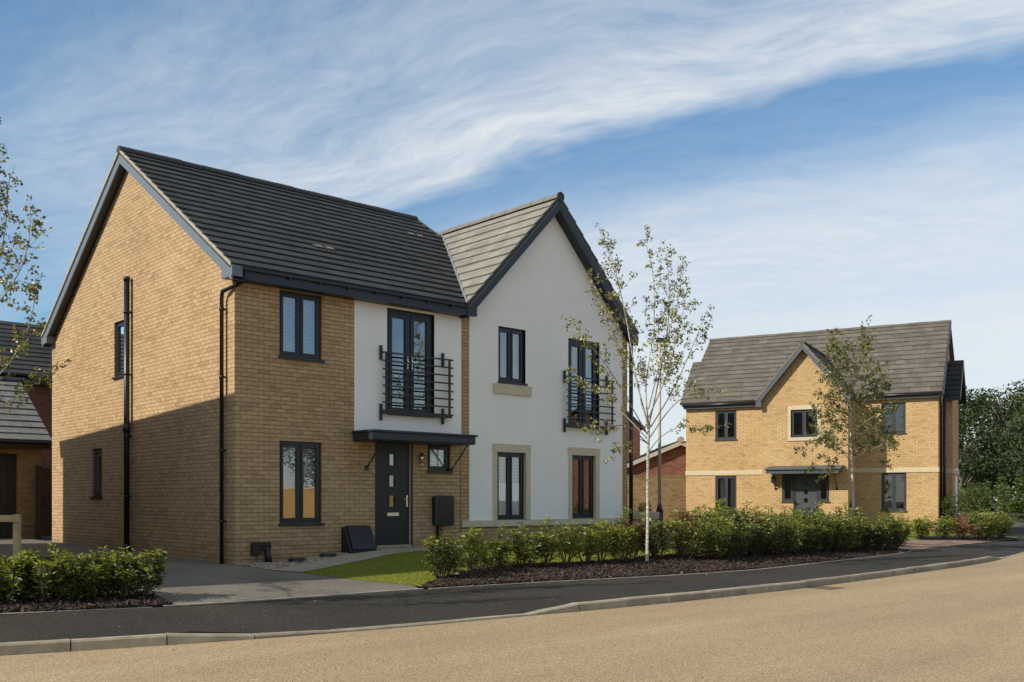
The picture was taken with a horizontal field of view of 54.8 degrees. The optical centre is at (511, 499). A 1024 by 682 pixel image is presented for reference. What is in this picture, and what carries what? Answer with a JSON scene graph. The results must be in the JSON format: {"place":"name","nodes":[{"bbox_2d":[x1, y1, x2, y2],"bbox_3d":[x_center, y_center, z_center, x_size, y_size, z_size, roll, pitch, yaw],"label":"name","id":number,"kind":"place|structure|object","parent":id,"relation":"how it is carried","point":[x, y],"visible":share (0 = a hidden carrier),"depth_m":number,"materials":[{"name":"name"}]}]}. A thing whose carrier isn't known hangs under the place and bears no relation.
{"place":"outdoors","nodes":[
{"label":"outdoors","id":0,"kind":"place"},
{"bbox_2d":[36,465,51,539],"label":"side gate","id":1,"kind":"structure","parent":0,"point":[43,501],"depth_m":26.86,"materials":[{"name":"brown wood"}]},
{"bbox_2d":[0,553,1023,681],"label":"road","id":2,"kind":"structure","parent":0,"point":[961,624],"depth_m":10.12,"materials":[{"name":"beige asphalt"}]},
{"bbox_2d":[0,525,1023,641],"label":"pavement","id":3,"kind":"structure","parent":0,"point":[357,610],"depth_m":13.37,"materials":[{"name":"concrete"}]},
{"bbox_2d":[0,0,1023,499],"label":"sky","id":4,"kind":"structure","parent":0,"point":[813,165],"materials":[{"name":"blue"}]},
{"bbox_2d":[10,500,1023,651],"bbox_3d":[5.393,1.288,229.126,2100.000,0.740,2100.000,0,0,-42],"label":"ground","id":5,"kind":"structure","parent":0,"point":[49,538],"depth_m":17.24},
{"bbox_2d":[0,514,20,558],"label":"wooden fence","id":6,"kind":"object","parent":5,"relation":"on","point":[15,519],"visible":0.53,"depth_m":13.36,"materials":[{"name":"brown wood"}]},
{"bbox_2d":[0,376,51,538],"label":"garage","id":7,"kind":"structure","parent":5,"relation":"on","point":[25,439],"depth_m":26.71,"materials":[{"name":"beige brick"}]},
{"bbox_2d":[0,454,15,537],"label":"garage door","id":8,"kind":"structure","parent":7,"relation":"in","point":[7,461],"depth_m":26.55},
{"bbox_2d":[0,320,51,467],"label":"red brick house","id":9,"kind":"structure","parent":5,"relation":"on","point":[40,396],"depth_m":34.61,"materials":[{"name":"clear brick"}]},
{"bbox_2d":[0,117,71,411],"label":"birch tree","id":10,"kind":"object","parent":5,"relation":"on","point":[33,289],"visible":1,"depth_m":11.19,"materials":[{"name":"green plant"}]},
{"bbox_2d":[0,607,151,613],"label":"bed edging","id":11,"kind":"object","parent":5,"relation":"on","point":[75,610],"visible":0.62,"depth_m":12.28,"materials":[{"name":"concrete"}]},
{"bbox_2d":[0,599,170,612],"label":"mulch bed","id":12,"kind":"object","parent":5,"relation":"on","point":[84,608],"visible":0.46,"depth_m":12.50,"materials":[{"name":"brown soil"}]},
{"bbox_2d":[0,553,36,603],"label":"hedge shrub","id":13,"kind":"object","parent":12,"relation":"on","point":[8,593],"visible":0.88,"depth_m":12.50,"materials":[{"name":"green plant"}]},
{"bbox_2d":[0,549,45,599],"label":"hedge shrub","id":14,"kind":"object","parent":12,"relation":"on","point":[24,554],"visible":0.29,"depth_m":12.68,"materials":[{"name":"green plant"}]},
{"bbox_2d":[9,543,84,601],"bbox_3d":[-6.046,0.969,12.758,0.912,0.801,0.802,0,0,32],"label":"hedge shrub","id":15,"kind":"object","parent":12,"relation":"on","point":[41,580],"visible":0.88,"depth_m":12.63,"materials":[{"name":"green plant"}]},
{"bbox_2d":[49,552,112,600],"bbox_3d":[-5.619,1.030,12.908,0.811,0.699,0.753,0,0,-4],"label":"hedge shrub","id":16,"kind":"object","parent":12,"relation":"on","point":[80,566],"visible":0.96,"depth_m":12.77,"materials":[{"name":"green plant"}]},
{"bbox_2d":[64,545,115,594],"bbox_3d":[-5.577,0.980,13.268,0.826,0.726,0.726,0,0,-41],"label":"hedge shrub","id":17,"kind":"object","parent":12,"relation":"on","point":[96,558],"visible":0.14,"depth_m":13.14,"materials":[{"name":"green plant"}]},
{"bbox_2d":[87,546,153,598],"bbox_3d":[-5.186,0.992,13.121,0.860,0.756,0.757,0,0,-22],"label":"hedge shrub","id":18,"kind":"object","parent":12,"relation":"on","point":[123,582],"visible":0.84,"depth_m":12.99,"materials":[{"name":"green plant"}]},
{"bbox_2d":[0,538,416,604],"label":"driveway","id":19,"kind":"structure","parent":5,"relation":"on","point":[190,581],"depth_m":15.34,"materials":[{"name":"grey asphalt"}]},
{"bbox_2d":[163,588,423,606],"bbox_3d":[-2.931,1.391,14.018,4.010,0.030,0.111,0,0,-38],"label":"driveway edging","id":20,"kind":"object","parent":19,"relation":"on","point":[290,597],"visible":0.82,"depth_m":13.84,"materials":[{"name":"concrete"}]},
{"bbox_2d":[41,145,638,564],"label":"brick house","id":21,"kind":"structure","parent":5,"relation":"on","point":[259,371],"depth_m":20.35,"materials":[{"name":"brick"}]},
{"bbox_2d":[90,448,101,498],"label":"window","id":22,"kind":"structure","parent":21,"relation":"in","point":[97,452],"depth_m":22.30,"materials":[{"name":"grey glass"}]},
{"bbox_2d":[112,321,123,379],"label":"window","id":23,"kind":"structure","parent":21,"relation":"in","point":[120,325],"depth_m":21.32,"materials":[{"name":"grey glass"}]},
{"bbox_2d":[278,290,324,362],"bbox_3d":[-3.912,-3.171,18.179,0.943,1.241,0.226,0,0,-42],"label":"window","id":24,"kind":"structure","parent":21,"relation":"in","point":[298,354],"depth_m":18.18,"materials":[{"name":"grey glass"}]},
{"bbox_2d":[278,441,324,525],"bbox_3d":[-3.912,-0.288,18.179,0.943,1.548,0.226,0,0,-42],"label":"window","id":25,"kind":"structure","parent":21,"relation":"in","point":[299,504],"depth_m":18.17,"materials":[{"name":"grey glass"}]},
{"bbox_2d":[377,443,408,544],"bbox_3d":[-2.359,-0.112,19.554,0.800,2.010,0.106,0,0,-42],"label":"door","id":26,"kind":"structure","parent":21,"relation":"in","point":[392,522],"depth_m":19.58,"materials":[{"name":"black metal"}]},
{"bbox_2d":[387,308,432,417],"bbox_3d":[-2.114,-2.714,19.890,1.175,2.105,0.253,0,0,-42],"label":"french window","id":27,"kind":"structure","parent":21,"relation":"in","point":[409,318],"depth_m":19.86,"materials":[{"name":"grey glass"}]},
{"bbox_2d":[427,445,452,473],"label":"window","id":28,"kind":"structure","parent":21,"relation":"in","point":[439,468],"depth_m":20.39,"materials":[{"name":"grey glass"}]},
{"bbox_2d":[497,452,527,519],"bbox_3d":[-0.060,-0.272,21.675,0.905,1.510,0.226,0,0,-42],"label":"window","id":29,"kind":"structure","parent":21,"relation":"in","point":[510,495],"depth_m":21.68,"materials":[{"name":"grey glass"}]},
{"bbox_2d":[498,327,527,385],"bbox_3d":[-0.070,-3.134,21.715,0.865,1.235,0.298,0,0,-42],"label":"window","id":30,"kind":"structure","parent":21,"relation":"in","point":[511,334],"depth_m":21.70,"materials":[{"name":"grey glass"}]},
{"bbox_2d":[572,455,592,518],"bbox_3d":[1.654,-0.272,23.190,0.850,1.510,0.165,0,0,-42],"label":"window","id":31,"kind":"structure","parent":21,"relation":"in","point":[580,515],"depth_m":23.21,"materials":[{"name":"grey glass"}]},
{"bbox_2d":[568,339,597,428],"bbox_3d":[1.598,-2.694,23.260,1.060,2.065,0.253,0,0,-42],"label":"french window","id":32,"kind":"structure","parent":21,"relation":"in","point":[582,359],"depth_m":23.24,"materials":[{"name":"grey glass"}]},
{"bbox_2d":[274,545,472,571],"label":"footpath","id":33,"kind":"structure","parent":5,"relation":"on","point":[337,560],"depth_m":17.97,"materials":[{"name":"concrete"}]},
{"bbox_2d":[0,551,1023,655],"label":"kerb","id":34,"kind":"structure","parent":5,"relation":"on","point":[63,645],"depth_m":12.34,"materials":[{"name":"concrete"}]},
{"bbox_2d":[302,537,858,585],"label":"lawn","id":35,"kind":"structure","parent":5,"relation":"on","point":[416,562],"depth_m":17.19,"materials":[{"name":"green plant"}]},
{"bbox_2d":[0,546,911,612],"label":"bark mulch","id":36,"kind":"object","parent":35,"relation":"on","point":[463,577],"visible":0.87,"depth_m":17.79,"materials":[{"name":"brown wood"}]},
{"bbox_2d":[110,546,168,596],"bbox_3d":[-5.019,0.989,13.247,0.733,0.731,0.698,0,0,-2],"label":"hedge shrub","id":37,"kind":"object","parent":36,"relation":"on","point":[149,579],"visible":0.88,"depth_m":13.25,"materials":[{"name":"green plant"}]},
{"bbox_2d":[420,528,466,578],"bbox_3d":[-1.143,0.902,16.296,0.782,0.883,0.720,0,0,-42],"label":"garden shrub","id":38,"kind":"object","parent":36,"relation":"on","point":[439,567],"visible":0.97,"depth_m":16.21,"materials":[{"name":"green plant"}]},
{"bbox_2d":[457,527,486,572],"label":"garden shrub","id":39,"kind":"object","parent":36,"relation":"on","point":[471,541],"visible":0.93,"depth_m":16.86,"materials":[{"name":"green plant"}]},
{"bbox_2d":[476,541,499,569],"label":"garden shrub","id":40,"kind":"object","parent":36,"relation":"on","point":[482,560],"visible":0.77,"depth_m":17.34,"materials":[{"name":"green plant"}]},
{"bbox_2d":[488,523,513,568],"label":"garden shrub","id":41,"kind":"object","parent":36,"relation":"on","point":[503,544],"visible":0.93,"depth_m":17.64,"materials":[{"name":"green plant"}]},
{"bbox_2d":[506,522,544,566],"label":"garden shrub","id":42,"kind":"object","parent":36,"relation":"on","point":[531,550],"visible":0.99,"depth_m":17.90,"materials":[{"name":"green plant"}]},
{"bbox_2d":[532,515,560,565],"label":"garden shrub","id":43,"kind":"object","parent":36,"relation":"on","point":[548,546],"visible":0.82,"depth_m":18.20,"materials":[{"name":"green plant"}]},
{"bbox_2d":[549,521,583,564],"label":"garden shrub","id":44,"kind":"object","parent":36,"relation":"on","point":[568,542],"visible":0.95,"depth_m":18.46,"materials":[{"name":"green plant"}]},
{"bbox_2d":[571,527,599,564],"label":"garden shrub","id":45,"kind":"object","parent":36,"relation":"on","point":[588,548],"visible":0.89,"depth_m":18.74,"materials":[{"name":"green plant"}]},
{"bbox_2d":[587,518,616,562],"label":"garden shrub","id":46,"kind":"object","parent":36,"relation":"on","point":[606,540],"visible":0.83,"depth_m":19.02,"materials":[{"name":"green plant"}]},
{"bbox_2d":[604,526,632,561],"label":"garden shrub","id":47,"kind":"object","parent":36,"relation":"on","point":[615,548],"visible":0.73,"depth_m":19.29,"materials":[{"name":"green plant"}]},
{"bbox_2d":[614,507,641,559],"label":"garden shrub","id":48,"kind":"object","parent":36,"relation":"on","point":[630,533],"visible":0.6,"depth_m":19.72,"materials":[{"name":"green plant"}]},
{"bbox_2d":[631,512,676,558],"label":"hedge shrub","id":49,"kind":"object","parent":36,"relation":"on","point":[658,543],"visible":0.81,"depth_m":20.11,"materials":[{"name":"green plant"}]},
{"bbox_2d":[662,508,696,553],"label":"hedge shrub","id":50,"kind":"object","parent":36,"relation":"on","point":[684,517],"visible":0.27,"depth_m":21.29,"materials":[{"name":"green plant"}]},
{"bbox_2d":[664,517,708,558],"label":"hedge shrub","id":51,"kind":"object","parent":36,"relation":"on","point":[680,544],"visible":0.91,"depth_m":20.35,"materials":[{"name":"green plant"}]},
{"bbox_2d":[690,515,733,559],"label":"hedge shrub","id":52,"kind":"object","parent":36,"relation":"on","point":[721,545],"visible":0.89,"depth_m":20.54,"materials":[{"name":"green plant"}]},
{"bbox_2d":[696,505,741,557],"bbox_3d":[4.412,0.698,21.211,0.918,1.169,1.003,0,0,4],"label":"hedge shrub","id":53,"kind":"object","parent":36,"relation":"on","point":[733,539],"visible":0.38,"depth_m":21.01,"materials":[{"name":"green plant"}]},
{"bbox_2d":[691,498,746,543],"bbox_3d":[4.690,0.590,22.419,1.170,1.245,1.169,0,0,-20],"label":"hedge shrub","id":54,"kind":"object","parent":36,"relation":"on","point":[715,509],"visible":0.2,"depth_m":22.34,"materials":[{"name":"green plant"}]},
{"bbox_2d":[725,515,758,556],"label":"hedge shrub","id":55,"kind":"object","parent":36,"relation":"on","point":[746,543],"visible":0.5,"depth_m":21.51,"materials":[{"name":"green plant"}]},
{"bbox_2d":[737,518,770,555],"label":"hedge shrub","id":56,"kind":"object","parent":36,"relation":"on","point":[755,542],"visible":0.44,"depth_m":21.91,"materials":[{"name":"green plant"}]},
{"bbox_2d":[740,501,770,547],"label":"hedge shrub","id":57,"kind":"object","parent":36,"relation":"on","point":[756,512],"visible":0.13,"depth_m":23.39,"materials":[{"name":"green plant"}]},
{"bbox_2d":[750,505,783,554],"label":"hedge shrub","id":58,"kind":"object","parent":36,"relation":"on","point":[769,549],"visible":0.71,"depth_m":22.10,"materials":[{"name":"green plant"}]},
{"bbox_2d":[768,508,809,554],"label":"hedge shrub","id":59,"kind":"object","parent":36,"relation":"on","point":[791,544],"visible":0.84,"depth_m":22.62,"materials":[{"name":"green plant"}]},
{"bbox_2d":[792,515,818,552],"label":"hedge shrub","id":60,"kind":"object","parent":36,"relation":"on","point":[808,540],"visible":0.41,"depth_m":23.43,"materials":[{"name":"green plant"}]},
{"bbox_2d":[792,510,831,551],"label":"hedge shrub","id":61,"kind":"object","parent":36,"relation":"on","point":[818,539],"visible":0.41,"depth_m":23.96,"materials":[{"name":"green plant"}]},
{"bbox_2d":[793,502,831,548],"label":"hedge shrub","id":62,"kind":"object","parent":36,"relation":"on","point":[814,516],"visible":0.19,"depth_m":25.32,"materials":[{"name":"green plant"}]},
{"bbox_2d":[815,510,839,551],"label":"hedge shrub","id":63,"kind":"object","parent":36,"relation":"on","point":[829,539],"visible":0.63,"depth_m":24.20,"materials":[{"name":"green plant"}]},
{"bbox_2d":[824,508,867,551],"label":"hedge shrub","id":64,"kind":"object","parent":36,"relation":"on","point":[842,540],"visible":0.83,"depth_m":24.45,"materials":[{"name":"green plant"}]},
{"bbox_2d":[855,517,878,550],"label":"hedge shrub","id":65,"kind":"object","parent":36,"relation":"on","point":[870,531],"visible":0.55,"depth_m":25.30,"materials":[{"name":"green plant"}]},
{"bbox_2d":[861,515,890,550],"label":"hedge shrub","id":66,"kind":"object","parent":36,"relation":"on","point":[879,539],"visible":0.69,"depth_m":25.60,"materials":[{"name":"green plant"}]},
{"bbox_2d":[874,511,905,549],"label":"hedge shrub","id":67,"kind":"object","parent":36,"relation":"on","point":[894,534],"visible":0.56,"depth_m":26.09,"materials":[{"name":"green plant"}]},
{"bbox_2d":[878,509,915,548],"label":"hedge shrub","id":68,"kind":"object","parent":36,"relation":"on","point":[908,526],"visible":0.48,"depth_m":26.48,"materials":[{"name":"green plant"}]},
{"bbox_2d":[622,517,650,557],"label":"hedge shrub","id":69,"kind":"object","parent":35,"relation":"on","point":[638,542],"visible":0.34,"depth_m":20.13,"materials":[{"name":"green plant"}]},
{"bbox_2d":[669,507,711,551],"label":"hedge shrub","id":70,"kind":"object","parent":35,"relation":"on","point":[705,514],"visible":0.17,"depth_m":21.80,"materials":[{"name":"green plant"}]},
{"bbox_2d":[706,499,753,544],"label":"hedge shrub","id":71,"kind":"object","parent":35,"relation":"on","point":[744,517],"visible":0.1,"depth_m":22.99,"materials":[{"name":"green plant"}]},
{"bbox_2d":[627,411,645,461],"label":"red brick house","id":72,"kind":"structure","parent":5,"relation":"on","point":[636,445],"depth_m":50.00,"materials":[{"name":"brick"}]},
{"bbox_2d":[627,512,658,535],"bbox_3d":[3.528,0.788,26.750,0.840,0.900,0.580,0,0,0],"label":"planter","id":73,"kind":"object","parent":5,"relation":"on","point":[652,515],"visible":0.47,"depth_m":26.46,"materials":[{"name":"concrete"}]},
{"bbox_2d":[559,223,728,561],"bbox_3d":[2.567,-2.117,19.659,3.380,6.893,2.624,0,0,0],"label":"birch tree","id":74,"kind":"object","parent":5,"relation":"on","point":[666,367],"visible":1,"depth_m":19.57,"materials":[{"name":"green plant"}]},
{"bbox_2d":[627,475,685,526],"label":"garden wall","id":75,"kind":"structure","parent":5,"relation":"on","point":[673,492],"depth_m":42.12,"materials":[{"name":"beige brick"}]},
{"bbox_2d":[627,436,685,474],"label":"red brick garage","id":76,"kind":"structure","parent":5,"relation":"on","point":[673,458],"depth_m":47.00,"materials":[{"name":"brick"}]},
{"bbox_2d":[655,337,667,536],"bbox_3d":[4.587,-1.887,30.000,0.440,6.050,0.240,0,0,0],"label":"street lamp","id":77,"kind":"object","parent":5,"relation":"on","point":[659,509],"visible":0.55,"depth_m":29.96,"materials":[{"name":"black metal"}]},
{"bbox_2d":[429,551,909,588],"bbox_3d":[5.124,1.397,20.554,16.502,0.030,1.149,0,0,-43],"label":"bed edging","id":78,"kind":"object","parent":5,"relation":"on","point":[660,575],"visible":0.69,"depth_m":17.76,"materials":[{"name":"concrete"}]},
{"bbox_2d":[680,320,966,528],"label":"brick house","id":79,"kind":"structure","parent":5,"relation":"on","point":[768,385],"depth_m":39.00,"materials":[{"name":"brick"}]},
{"bbox_2d":[715,410,736,440],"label":"window","id":80,"kind":"structure","parent":79,"relation":"in","point":[726,438],"depth_m":41.30,"materials":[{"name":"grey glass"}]},
{"bbox_2d":[716,476,736,510],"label":"window","id":81,"kind":"structure","parent":79,"relation":"in","point":[733,478],"depth_m":41.36,"materials":[{"name":"grey glass"}]},
{"bbox_2d":[781,474,794,502],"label":"window","id":82,"kind":"structure","parent":79,"relation":"in","point":[784,500],"depth_m":38.32,"materials":[{"name":"grey glass"}]},
{"bbox_2d":[791,409,816,437],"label":"window","id":83,"kind":"structure","parent":79,"relation":"in","point":[806,410],"depth_m":38.04,"materials":[{"name":"grey glass"}]},
{"bbox_2d":[795,475,816,515],"bbox_3d":[11.316,0.079,38.016,0.816,1.998,0.092,0,0,28],"label":"door","id":84,"kind":"structure","parent":79,"relation":"in","point":[800,504],"depth_m":38.03,"materials":[{"name":"grey metal"}]},
{"bbox_2d":[817,474,829,502],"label":"window","id":85,"kind":"structure","parent":79,"relation":"in","point":[820,500],"depth_m":37.67,"materials":[{"name":"grey glass"}]},
{"bbox_2d":[881,473,906,511],"bbox_3d":[14.781,-0.269,38.173,0.965,1.505,0.165,0,0,28],"label":"window","id":86,"kind":"structure","parent":79,"relation":"in","point":[893,509],"depth_m":38.20,"materials":[{"name":"grey glass"}]},
{"bbox_2d":[882,402,906,433],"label":"window","id":87,"kind":"structure","parent":79,"relation":"in","point":[903,431],"depth_m":38.17,"materials":[{"name":"grey glass"}]},
{"bbox_2d":[793,315,904,515],"bbox_3d":[9.188,-1.814,27.016,2.874,6.403,2.853,0,0,16],"label":"birch tree","id":88,"kind":"object","parent":5,"relation":"on","point":[839,378],"visible":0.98,"depth_m":26.82,"materials":[{"name":"green plant"}]},
{"bbox_2d":[859,539,987,549],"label":"block paving","id":89,"kind":"structure","parent":5,"relation":"on","point":[912,544],"depth_m":29.94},
{"bbox_2d":[905,529,1016,539],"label":"lawn","id":90,"kind":"structure","parent":5,"relation":"on","point":[932,533],"depth_m":34.12,"materials":[{"name":"green plant"}]},
{"bbox_2d":[940,482,986,523],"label":"garden shrub","id":91,"kind":"object","parent":90,"relation":"on","point":[948,510],"visible":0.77,"depth_m":37.47,"materials":[{"name":"green plant"}]},
{"bbox_2d":[913,535,1017,541],"bbox_3d":[15.510,1.293,33.241,6.950,0.174,1.770,0,0,-42],"label":"mulch bed","id":92,"kind":"object","parent":90,"relation":"on","point":[958,538],"visible":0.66,"depth_m":32.69,"materials":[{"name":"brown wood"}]},
{"bbox_2d":[911,514,931,538],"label":"garden shrub","id":93,"kind":"object","parent":92,"relation":"on","point":[921,531],"visible":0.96,"depth_m":31.44,"materials":[{"name":"green plant"}]},
{"bbox_2d":[925,514,958,537],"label":"garden shrub","id":94,"kind":"object","parent":92,"relation":"on","point":[942,526],"visible":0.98,"depth_m":32.11,"materials":[{"name":"green plant"}]},
{"bbox_2d":[950,515,977,538],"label":"garden shrub","id":95,"kind":"object","parent":92,"relation":"on","point":[961,529],"visible":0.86,"depth_m":32.51,"materials":[{"name":"red plant"}]},
{"bbox_2d":[963,510,989,538],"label":"garden shrub","id":96,"kind":"object","parent":92,"relation":"on","point":[983,526],"visible":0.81,"depth_m":32.95,"materials":[{"name":"green plant"}]},
{"bbox_2d":[967,509,999,538],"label":"garden shrub","id":97,"kind":"object","parent":92,"relation":"on","point":[990,519],"visible":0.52,"depth_m":33.54,"materials":[{"name":"green plant"}]},
{"bbox_2d":[978,506,1015,538],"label":"garden shrub","id":98,"kind":"object","parent":92,"relation":"on","point":[1003,528],"visible":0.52,"depth_m":34.20,"materials":[{"name":"green plant"}]},
{"bbox_2d":[959,482,995,515],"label":"wild bush","id":99,"kind":"object","parent":5,"relation":"on","point":[985,503],"visible":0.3,"depth_m":65.44,"materials":[{"name":"green plant"}]},
{"bbox_2d":[959,386,1006,511],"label":"tree","id":100,"kind":"object","parent":5,"relation":"on","point":[977,466],"visible":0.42,"depth_m":75.58,"materials":[{"name":"green plant"}]},
{"bbox_2d":[960,398,1023,497],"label":"tree","id":101,"kind":"object","parent":5,"relation":"on","point":[989,424],"visible":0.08,"depth_m":90.02,"materials":[{"name":"green plant"}]},
{"bbox_2d":[964,379,1023,512],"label":"tree","id":102,"kind":"object","parent":5,"relation":"on","point":[1003,419],"visible":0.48,"depth_m":79.96,"materials":[{"name":"green plant"}]},
{"bbox_2d":[975,476,1023,518],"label":"wild bush","id":103,"kind":"object","parent":5,"relation":"on","point":[1019,489],"visible":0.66,"depth_m":63.27,"materials":[{"name":"green plant"}]},
{"bbox_2d":[986,406,1023,484],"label":"tree","id":104,"kind":"object","parent":5,"relation":"on","point":[1018,432],"visible":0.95,"depth_m":72.34,"materials":[{"name":"green plant"}]},
{"bbox_2d":[1006,494,1023,518],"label":"wild bush","id":105,"kind":"object","parent":5,"relation":"on","point":[1014,505],"visible":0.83,"depth_m":59.88,"materials":[{"name":"green plant"}]},
{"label":"gravel bed","id":106,"kind":"structure","parent":5,"relation":"on","visible":0},
{"bbox_2d":[237,552,347,570],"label":"gravel","id":107,"kind":"structure","parent":106,"relation":"on","point":[271,566],"depth_m":17.32,"materials":[{"name":"grey gravel"}]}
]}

